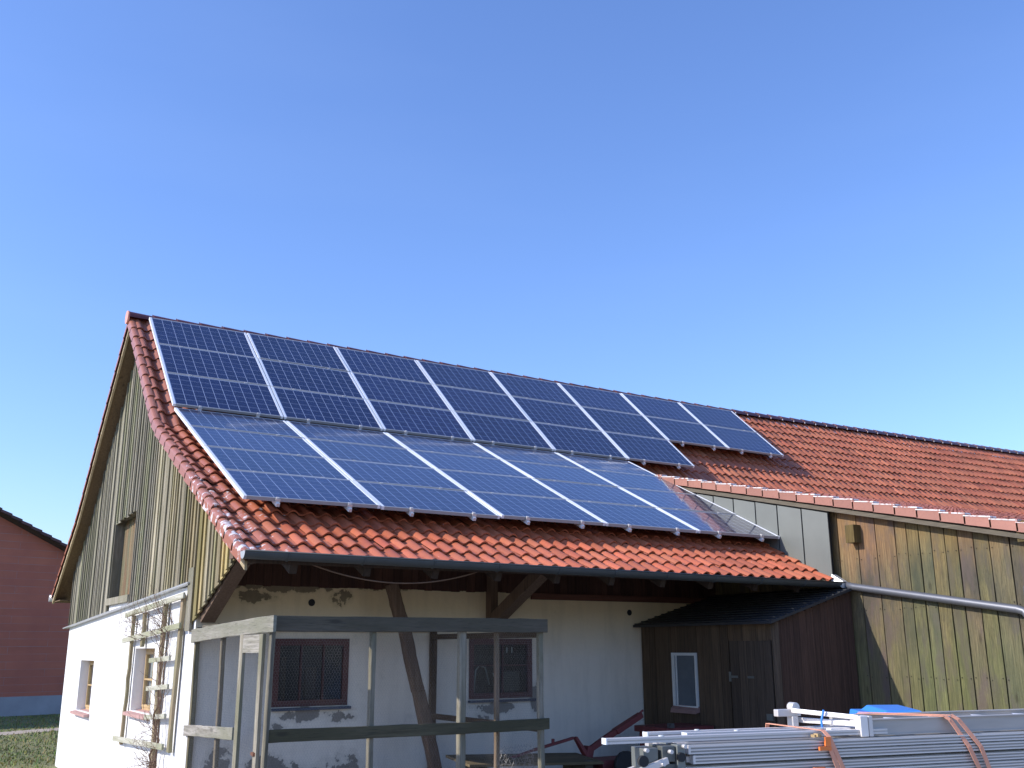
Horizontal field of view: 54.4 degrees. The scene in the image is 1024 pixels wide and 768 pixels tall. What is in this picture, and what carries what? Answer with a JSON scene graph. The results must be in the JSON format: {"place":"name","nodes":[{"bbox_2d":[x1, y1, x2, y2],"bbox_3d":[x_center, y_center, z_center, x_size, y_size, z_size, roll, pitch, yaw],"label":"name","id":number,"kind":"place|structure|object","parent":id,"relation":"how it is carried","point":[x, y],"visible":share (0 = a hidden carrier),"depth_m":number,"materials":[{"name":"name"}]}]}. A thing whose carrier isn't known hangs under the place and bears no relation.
{"place":"outdoors","nodes":[
{"label":"outdoors","id":0,"kind":"place"},
{"bbox_2d":[0,728,58,734],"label":"path","id":1,"kind":"structure","parent":0,"point":[21,732],"depth_m":26.92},
{"bbox_2d":[0,714,59,767],"bbox_3d":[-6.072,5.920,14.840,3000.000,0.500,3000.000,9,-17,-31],"label":"ground","id":2,"kind":"structure","parent":0,"point":[41,736],"depth_m":23.54,"materials":[{"name":"green plant"}]},
{"bbox_2d":[0,507,69,716],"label":"brick building","id":3,"kind":"structure","parent":2,"relation":"on","point":[34,636],"depth_m":34.21,"materials":[{"name":"brick"}]},
{"bbox_2d":[183,615,549,767],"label":"wooden pen","id":4,"kind":"object","parent":2,"relation":"on","point":[464,724],"visible":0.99,"depth_m":10.54,"materials":[{"name":"grey wood"}]},
{"bbox_2d":[232,634,265,767],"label":"door","id":5,"kind":"structure","parent":4,"relation":"in","point":[248,643],"depth_m":9.94,"materials":[{"name":"grey wood"}]},
{"bbox_2d":[385,584,441,767],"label":"leaning timber","id":6,"kind":"object","parent":2,"relation":"on","point":[397,606],"visible":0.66,"depth_m":12.71,"materials":[{"name":"brown wood"}]},
{"bbox_2d":[500,743,533,767],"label":"wire netting","id":7,"kind":"object","parent":2,"relation":"on","point":[516,757],"visible":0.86,"depth_m":11.65,"materials":[{"name":"grey metal"}]},
{"bbox_2d":[446,753,603,767],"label":"plank table","id":8,"kind":"object","parent":2,"relation":"on","point":[571,760],"visible":0.87,"depth_m":12.35,"materials":[{"name":"brown wood"}]},
{"bbox_2d":[49,311,1023,767],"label":"barn","id":9,"kind":"structure","parent":2,"relation":"on","point":[915,543],"depth_m":13.71,"materials":[{"name":"tile"}]},
{"bbox_2d":[70,661,93,717],"bbox_3d":[-7.446,5.343,17.523,0.322,0.920,1.400,9,-17,-31],"label":"window","id":10,"kind":"structure","parent":9,"relation":"in","point":[87,706],"depth_m":17.96,"materials":[{"name":"brown wood"}]},
{"bbox_2d":[122,648,154,718],"bbox_3d":[-5.110,4.181,13.950,0.322,0.920,1.320,9,-17,-31],"label":"window","id":11,"kind":"structure","parent":9,"relation":"in","point":[149,651],"depth_m":14.36,"materials":[{"name":"brown wood"}]},
{"bbox_2d":[112,592,186,767],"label":"trellis","id":12,"kind":"object","parent":9,"relation":"attached to","point":[122,739],"visible":0.88,"depth_m":12.82,"materials":[{"name":"beige wood"}]},
{"bbox_2d":[119,581,173,767],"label":"climbing vine","id":13,"kind":"object","parent":12,"relation":"attached to","point":[154,723],"visible":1,"depth_m":12.65,"materials":[{"name":"brown plant"}]},
{"bbox_2d":[215,427,280,506],"bbox_3d":[-3.599,0.942,12.852,0.056,0.238,4.088,9,8,-31],"label":"mounting rail","id":14,"kind":"object","parent":9,"relation":"attached to","point":[276,502],"visible":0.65,"depth_m":11.13,"materials":[{"name":"metal"}]},
{"bbox_2d":[188,425,325,457],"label":"solar panel","id":15,"kind":"object","parent":14,"relation":"attached to","point":[215,437],"visible":0.9,"depth_m":13.46,"materials":[{"name":"glass"}]},
{"bbox_2d":[222,469,380,508],"bbox_3d":[-2.496,1.242,11.793,1.645,0.042,0.990,9,8,-31],"label":"solar panel","id":16,"kind":"object","parent":14,"relation":"attached to","point":[250,485],"visible":1,"depth_m":11.71,"materials":[{"name":"glass"}]},
{"bbox_2d":[271,639,350,711],"bbox_3d":[-2.661,3.698,12.787,1.600,1.420,0.590,9,-17,-31],"label":"window","id":17,"kind":"structure","parent":9,"relation":"in","point":[280,644],"depth_m":12.84,"materials":[{"name":"paint"}]},
{"bbox_2d":[276,434,352,511],"bbox_3d":[-2.864,1.057,13.295,0.056,0.238,4.088,9,8,-31],"label":"mounting rail","id":18,"kind":"object","parent":9,"relation":"attached to","point":[348,507],"visible":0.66,"depth_m":11.58,"materials":[{"name":"metal"}]},
{"bbox_2d":[174,407,303,437],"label":"solar panel","id":19,"kind":"object","parent":18,"relation":"attached to","point":[208,419],"visible":0.9,"depth_m":14.31,"materials":[{"name":"glass"}]},
{"bbox_2d":[204,446,350,479],"bbox_3d":[-2.977,1.023,12.645,1.645,0.042,0.990,9,8,-31],"label":"solar panel","id":20,"kind":"object","parent":18,"relation":"attached to","point":[222,458],"visible":0.89,"depth_m":12.62,"materials":[{"name":"glass"}]},
{"bbox_2d":[329,440,413,515],"bbox_3d":[-2.186,1.163,13.704,0.056,0.238,4.088,9,8,-31],"label":"mounting rail","id":21,"kind":"object","parent":9,"relation":"attached to","point":[410,512],"visible":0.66,"depth_m":11.98,"materials":[{"name":"metal"}]},
{"bbox_2d":[328,458,465,490],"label":"solar panel","id":22,"kind":"object","parent":21,"relation":"attached to","point":[392,474],"visible":0.84,"depth_m":13.46,"materials":[{"name":"glass"}]},
{"bbox_2d":[312,565,477,583],"bbox_3d":[-1.226,2.065,10.801,2.175,0.205,0.016,9,-17,-31],"label":"rope","id":23,"kind":"object","parent":9,"relation":"hanging from","point":[393,582],"visible":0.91,"depth_m":10.74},
{"bbox_2d":[384,446,476,520],"bbox_3d":[-1.451,1.278,14.148,0.056,0.238,4.088,9,8,-31],"label":"mounting rail","id":24,"kind":"object","parent":9,"relation":"attached to","point":[473,517],"visible":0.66,"depth_m":12.43,"materials":[{"name":"metal"}]},
{"bbox_2d":[286,420,407,448],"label":"solar panel","id":25,"kind":"object","parent":24,"relation":"attached to","point":[339,434],"visible":0.86,"depth_m":15.18,"materials":[{"name":"glass"}]},
{"bbox_2d":[306,438,434,468],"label":"solar panel","id":26,"kind":"object","parent":24,"relation":"attached to","point":[361,452],"visible":0.83,"depth_m":14.33,"materials":[{"name":"glass"}]},
{"bbox_2d":[354,481,499,518],"bbox_3d":[-1.085,1.471,12.642,1.645,0.043,0.990,9,8,-31],"label":"solar panel","id":27,"kind":"object","parent":24,"relation":"attached to","point":[393,497],"visible":0.93,"depth_m":12.57,"materials":[{"name":"glass"}]},
{"bbox_2d":[431,451,529,524],"bbox_3d":[-0.773,1.384,14.557,0.056,0.238,4.088,9,8,-31],"label":"mounting rail","id":28,"kind":"object","parent":9,"relation":"attached to","point":[527,521],"visible":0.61,"depth_m":12.84,"materials":[{"name":"metal"}]},
{"bbox_2d":[385,432,499,458],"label":"solar panel","id":29,"kind":"object","parent":28,"relation":"attached to","point":[430,444],"visible":0.8,"depth_m":16.04,"materials":[{"name":"glass"}]},
{"bbox_2d":[410,450,530,477],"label":"solar panel","id":30,"kind":"object","parent":28,"relation":"attached to","point":[444,461],"visible":0.8,"depth_m":15.18,"materials":[{"name":"glass"}]},
{"bbox_2d":[437,469,565,498],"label":"solar panel","id":31,"kind":"object","parent":28,"relation":"attached to","point":[490,483],"visible":0.83,"depth_m":14.33,"materials":[{"name":"glass"}]},
{"bbox_2d":[468,491,604,525],"bbox_3d":[0.330,1.685,13.497,1.645,0.043,0.990,9,8,-31],"label":"solar panel","id":32,"kind":"object","parent":28,"relation":"attached to","point":[509,506],"visible":0.99,"depth_m":13.42,"materials":[{"name":"glass"}]},
{"bbox_2d":[468,639,535,702],"bbox_3d":[-0.276,4.061,14.228,1.640,1.410,0.590,9,-17,-31],"label":"window","id":33,"kind":"structure","parent":9,"relation":"in","point":[513,677],"depth_m":14.31,"materials":[{"name":"paint"}]},
{"bbox_2d":[509,475,584,528],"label":"mounting rail","id":34,"kind":"object","parent":9,"relation":"attached to","point":[581,525],"visible":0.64,"depth_m":13.28,"materials":[{"name":"metal"}]},
{"bbox_2d":[522,461,631,531],"bbox_3d":[0.641,1.604,15.409,0.056,0.238,4.088,9,8,-31],"label":"mounting rail","id":35,"kind":"object","parent":9,"relation":"attached to","point":[628,528],"visible":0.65,"depth_m":13.69,"materials":[{"name":"metal"}]},
{"bbox_2d":[476,443,584,468],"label":"solar panel","id":36,"kind":"object","parent":35,"relation":"attached to","point":[527,455],"visible":0.83,"depth_m":16.89,"materials":[{"name":"glass"}]},
{"bbox_2d":[503,460,618,486],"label":"solar panel","id":37,"kind":"object","parent":35,"relation":"attached to","point":[556,473],"visible":0.84,"depth_m":16.02,"materials":[{"name":"glass"}]},
{"bbox_2d":[535,479,655,507],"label":"solar panel","id":38,"kind":"object","parent":35,"relation":"attached to","point":[592,493],"visible":0.86,"depth_m":15.18,"materials":[{"name":"glass"}]},
{"bbox_2d":[569,500,697,532],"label":"solar panel","id":39,"kind":"object","parent":35,"relation":"attached to","point":[624,516],"visible":0.93,"depth_m":14.28,"materials":[{"name":"glass"}]},
{"bbox_2d":[565,466,679,534],"bbox_3d":[1.375,1.719,15.852,0.056,0.238,4.088,9,8,-31],"label":"mounting rail","id":40,"kind":"object","parent":9,"relation":"attached to","point":[676,532],"visible":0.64,"depth_m":14.14,"materials":[{"name":"metal"}]},
{"bbox_2d":[603,470,721,537],"bbox_3d":[2.054,1.825,16.262,0.056,0.238,4.088,9,8,-31],"label":"mounting rail","id":41,"kind":"object","parent":9,"relation":"attached to","point":[718,535],"visible":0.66,"depth_m":14.54,"materials":[{"name":"metal"}]},
{"bbox_2d":[556,452,657,476],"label":"solar panel","id":42,"kind":"object","parent":41,"relation":"attached to","point":[601,464],"visible":0.83,"depth_m":17.75,"materials":[{"name":"glass"}]},
{"bbox_2d":[658,508,779,538],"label":"solar panel","id":43,"kind":"object","parent":41,"relation":"attached to","point":[715,523],"visible":0.94,"depth_m":15.13,"materials":[{"name":"glass"}]},
{"bbox_2d":[678,492,763,541],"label":"mounting rail","id":44,"kind":"object","parent":9,"relation":"attached to","point":[761,538],"visible":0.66,"depth_m":14.99,"materials":[{"name":"metal"}]},
{"bbox_2d":[587,469,695,494],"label":"solar panel","id":45,"kind":"object","parent":44,"relation":"attached to","point":[637,481],"visible":0.8,"depth_m":16.89,"materials":[{"name":"glass"}]},
{"bbox_2d":[620,487,735,514],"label":"solar panel","id":46,"kind":"object","parent":44,"relation":"attached to","point":[673,500],"visible":0.91,"depth_m":16.03,"materials":[{"name":"glass"}]},
{"bbox_2d":[509,709,713,767],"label":"hay rake","id":47,"kind":"object","parent":2,"relation":"on","point":[622,759],"visible":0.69,"depth_m":13.18,"materials":[{"name":"red paint"}]},
{"bbox_2d":[633,588,859,728],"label":"shed","id":48,"kind":"structure","parent":2,"relation":"on","point":[690,674],"depth_m":13.78,"materials":[{"name":"brown wood"}]},
{"bbox_2d":[670,653,699,713],"bbox_3d":[2.505,4.339,14.458,0.110,0.840,0.550,9,-17,-31],"label":"window","id":49,"kind":"structure","parent":48,"relation":"in","point":[685,683],"depth_m":14.47,"materials":[{"name":"white paint"}]},
{"bbox_2d":[729,641,776,728],"bbox_3d":[3.208,4.346,13.284,0.044,1.780,0.797,9,-17,-31],"label":"door","id":50,"kind":"structure","parent":48,"relation":"in","point":[751,678],"depth_m":13.34,"materials":[{"name":"brown wood"}]},
{"bbox_3d":[2.063,2.624,5.304,5.304,0.930,1.340,5,-16,-19],"label":"trailer","id":51,"kind":"object","parent":2,"relation":"on","visible":0},
{"bbox_2d":[765,723,844,767],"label":"lashing strap","id":52,"kind":"object","parent":51,"relation":"on","point":[829,744],"visible":0.93,"depth_m":4.73,"materials":[{"name":"orange fabric"}]},
{"bbox_3d":[2.782,2.106,5.348,4.410,0.037,0.422,5,-16,-19],"label":"aluminium plank","id":53,"kind":"object","parent":51,"relation":"on","visible":0},
{"bbox_3d":[2.786,2.066,5.363,4.400,0.037,0.418,5,-16,-19],"label":"aluminium plank","id":54,"kind":"object","parent":53,"relation":"on","visible":0},
{"bbox_2d":[853,759,1023,767],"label":"aluminium plank","id":55,"kind":"object","parent":54,"relation":"on","point":[1012,763],"depth_m":4.99,"materials":[{"name":"metal"}]},
{"bbox_2d":[685,748,1023,767],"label":"aluminium plank","id":56,"kind":"object","parent":55,"relation":"on","point":[905,759],"visible":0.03,"depth_m":4.84,"materials":[{"name":"metal"}]},
{"bbox_2d":[629,742,686,767],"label":"hoist head","id":57,"kind":"object","parent":56,"relation":"attached to","point":[665,755],"visible":1,"depth_m":4.44},
{"bbox_2d":[685,740,1023,763],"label":"aluminium plank","id":58,"kind":"object","parent":56,"relation":"on","point":[817,753],"visible":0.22,"depth_m":4.78,"materials":[{"name":"metal"}]},
{"bbox_2d":[645,730,1023,753],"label":"aluminium plank","id":59,"kind":"object","parent":58,"relation":"on","point":[748,745],"visible":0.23,"depth_m":4.80,"materials":[{"name":"metal"}]},
{"bbox_2d":[642,725,845,736],"bbox_3d":[2.160,1.834,5.347,3.226,0.036,0.052,5,-16,-19],"label":"aluminium profile","id":60,"kind":"object","parent":59,"relation":"on","point":[663,733],"visible":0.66,"depth_m":4.91,"materials":[{"name":"metal"}]},
{"bbox_2d":[602,728,887,744],"bbox_3d":[1.129,1.654,4.686,1.531,0.030,0.047,5,-16,-19],"label":"aluminium profile","id":61,"kind":"object","parent":59,"relation":"on","point":[699,737],"visible":1,"depth_m":4.62,"materials":[{"name":"metal"}]},
{"bbox_2d":[681,726,854,741],"bbox_3d":[1.992,1.769,5.114,2.506,0.042,0.052,5,-16,-19],"label":"aluminium profile","id":62,"kind":"object","parent":59,"relation":"on","point":[748,731],"visible":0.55,"depth_m":4.82,"materials":[{"name":"metal"}]},
{"bbox_2d":[774,702,1023,736],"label":"ladder","id":63,"kind":"object","parent":59,"relation":"on","point":[983,720],"visible":0.83,"depth_m":5.10,"materials":[{"name":"metal"}]},
{"bbox_2d":[856,712,990,767],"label":"lashing strap","id":64,"kind":"object","parent":63,"relation":"on","point":[966,742],"visible":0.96,"depth_m":5.03,"materials":[{"name":"orange fabric"}]},
{"bbox_2d":[0,0,1023,544],"label":"sky","id":65,"kind":"structure","parent":0,"point":[809,210],"materials":[{"name":"blue"}]},
{"bbox_2d":[849,705,921,713],"bbox_3d":[3.514,3.512,9.044,0.585,1.117,0.754,1,-15,-4],"label":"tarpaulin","id":66,"kind":"object","parent":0,"point":[885,708],"visible":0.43,"depth_m":9.18,"materials":[{"name":"blue plastic"}]},
{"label":"mounting rail","id":67,"kind":"object","parent":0,"visible":0},
{"bbox_2d":[149,317,256,357],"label":"solar panel","id":68,"kind":"object","parent":67,"relation":"attached to","point":[179,334],"visible":1,"depth_m":16.73,"materials":[{"name":"glass"}]},
{"bbox_2d":[156,343,269,385],"bbox_3d":[-4.797,-0.296,15.963,1.645,0.042,0.990,9,24,-31],"label":"solar panel","id":69,"kind":"object","parent":67,"relation":"attached to","point":[205,363],"visible":1,"depth_m":15.93,"materials":[{"name":"glass"}]},
{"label":"mounting rail","id":70,"kind":"object","parent":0,"visible":0},
{"bbox_2d":[164,372,282,418],"bbox_3d":[-4.394,0.176,15.171,1.645,0.043,0.990,9,24,-31],"label":"solar panel","id":71,"kind":"object","parent":70,"relation":"attached to","point":[196,392],"visible":1,"depth_m":15.12,"materials":[{"name":"glass"}]},
{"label":"mounting rail","id":72,"kind":"object","parent":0,"visible":0},
{"bbox_2d":[247,333,348,371],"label":"solar panel","id":73,"kind":"object","parent":72,"relation":"attached to","point":[292,351],"visible":1,"depth_m":17.57,"materials":[{"name":"glass"}]},
{"bbox_2d":[258,358,364,398],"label":"solar panel","id":74,"kind":"object","parent":72,"relation":"attached to","point":[279,374],"visible":1,"depth_m":16.79,"materials":[{"name":"glass"}]},
{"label":"mounting rail","id":75,"kind":"object","parent":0,"visible":0},
{"bbox_2d":[271,386,382,430],"bbox_3d":[-2.981,0.399,16.023,1.645,0.043,0.990,9,24,-31],"label":"solar panel","id":76,"kind":"object","parent":75,"relation":"attached to","point":[313,407],"visible":1,"depth_m":15.97,"materials":[{"name":"glass"}]},
{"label":"mounting rail","id":77,"kind":"object","parent":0,"visible":0},
{"bbox_2d":[335,347,431,383],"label":"solar panel","id":78,"kind":"object","parent":77,"relation":"attached to","point":[368,363],"visible":1,"depth_m":18.43,"materials":[{"name":"glass"}]},
{"bbox_2d":[350,372,451,410],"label":"solar panel","id":79,"kind":"object","parent":77,"relation":"attached to","point":[390,390],"visible":1,"depth_m":17.64,"materials":[{"name":"glass"}]},
{"bbox_2d":[366,399,472,441],"bbox_3d":[-1.569,0.621,16.875,1.645,0.044,0.990,9,24,-31],"label":"solar panel","id":80,"kind":"object","parent":77,"relation":"attached to","point":[415,420],"visible":1,"depth_m":16.83,"materials":[{"name":"glass"}]},
{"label":"mounting rail","id":81,"kind":"object","parent":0,"visible":0},
{"bbox_2d":[416,360,507,394],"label":"solar panel","id":82,"kind":"object","parent":81,"relation":"attached to","point":[458,377],"visible":1,"depth_m":19.28,"materials":[{"name":"glass"}]},
{"bbox_2d":[434,385,529,420],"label":"solar panel","id":83,"kind":"object","parent":81,"relation":"attached to","point":[479,402],"visible":1,"depth_m":18.49,"materials":[{"name":"glass"}]},
{"bbox_2d":[453,411,553,450],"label":"solar panel","id":84,"kind":"object","parent":81,"relation":"attached to","point":[501,431],"visible":1,"depth_m":17.68,"materials":[{"name":"glass"}]},
{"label":"mounting rail","id":85,"kind":"object","parent":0,"visible":0},
{"bbox_2d":[490,372,578,405],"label":"solar panel","id":86,"kind":"object","parent":85,"relation":"attached to","point":[528,388],"visible":1,"depth_m":20.14,"materials":[{"name":"glass"}]},
{"bbox_2d":[510,396,601,430],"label":"solar panel","id":87,"kind":"object","parent":85,"relation":"attached to","point":[547,412],"visible":1,"depth_m":19.35,"materials":[{"name":"glass"}]},
{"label":"mounting rail","id":88,"kind":"object","parent":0,"visible":0},
{"bbox_2d":[532,422,626,459],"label":"solar panel","id":89,"kind":"object","parent":88,"relation":"attached to","point":[566,439],"visible":1,"depth_m":18.53,"materials":[{"name":"glass"}]},
{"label":"mounting rail","id":90,"kind":"object","parent":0,"visible":0},
{"bbox_2d":[558,383,642,415],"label":"solar panel","id":91,"kind":"object","parent":90,"relation":"attached to","point":[597,399],"visible":1,"depth_m":20.99,"materials":[{"name":"glass"}]},
{"bbox_2d":[580,406,667,439],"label":"solar panel","id":92,"kind":"object","parent":90,"relation":"attached to","point":[621,423],"visible":1,"depth_m":20.20,"materials":[{"name":"glass"}]},
{"bbox_2d":[603,431,694,467],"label":"solar panel","id":93,"kind":"object","parent":90,"relation":"attached to","point":[648,449],"visible":1,"depth_m":19.38,"materials":[{"name":"glass"}]},
{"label":"mounting rail","id":94,"kind":"object","parent":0,"visible":0},
{"bbox_2d":[621,393,700,423],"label":"solar panel","id":95,"kind":"object","parent":94,"relation":"attached to","point":[656,408],"visible":1,"depth_m":21.84,"materials":[{"name":"glass"}]},
{"bbox_2d":[644,416,727,448],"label":"solar panel","id":96,"kind":"object","parent":94,"relation":"attached to","point":[675,431],"visible":1,"depth_m":21.03,"materials":[{"name":"glass"}]},
{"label":"mounting rail","id":97,"kind":"object","parent":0,"visible":0},
{"bbox_2d":[679,402,756,432],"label":"solar panel","id":98,"kind":"object","parent":97,"relation":"attached to","point":[703,415],"visible":1,"depth_m":22.70,"materials":[{"name":"glass"}]},
{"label":"mounting rail","id":99,"kind":"object","parent":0,"visible":0},
{"bbox_2d":[704,425,783,456],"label":"solar panel","id":100,"kind":"object","parent":99,"relation":"attached to","point":[740,440],"visible":1,"depth_m":21.88,"materials":[{"name":"glass"}]}
]}

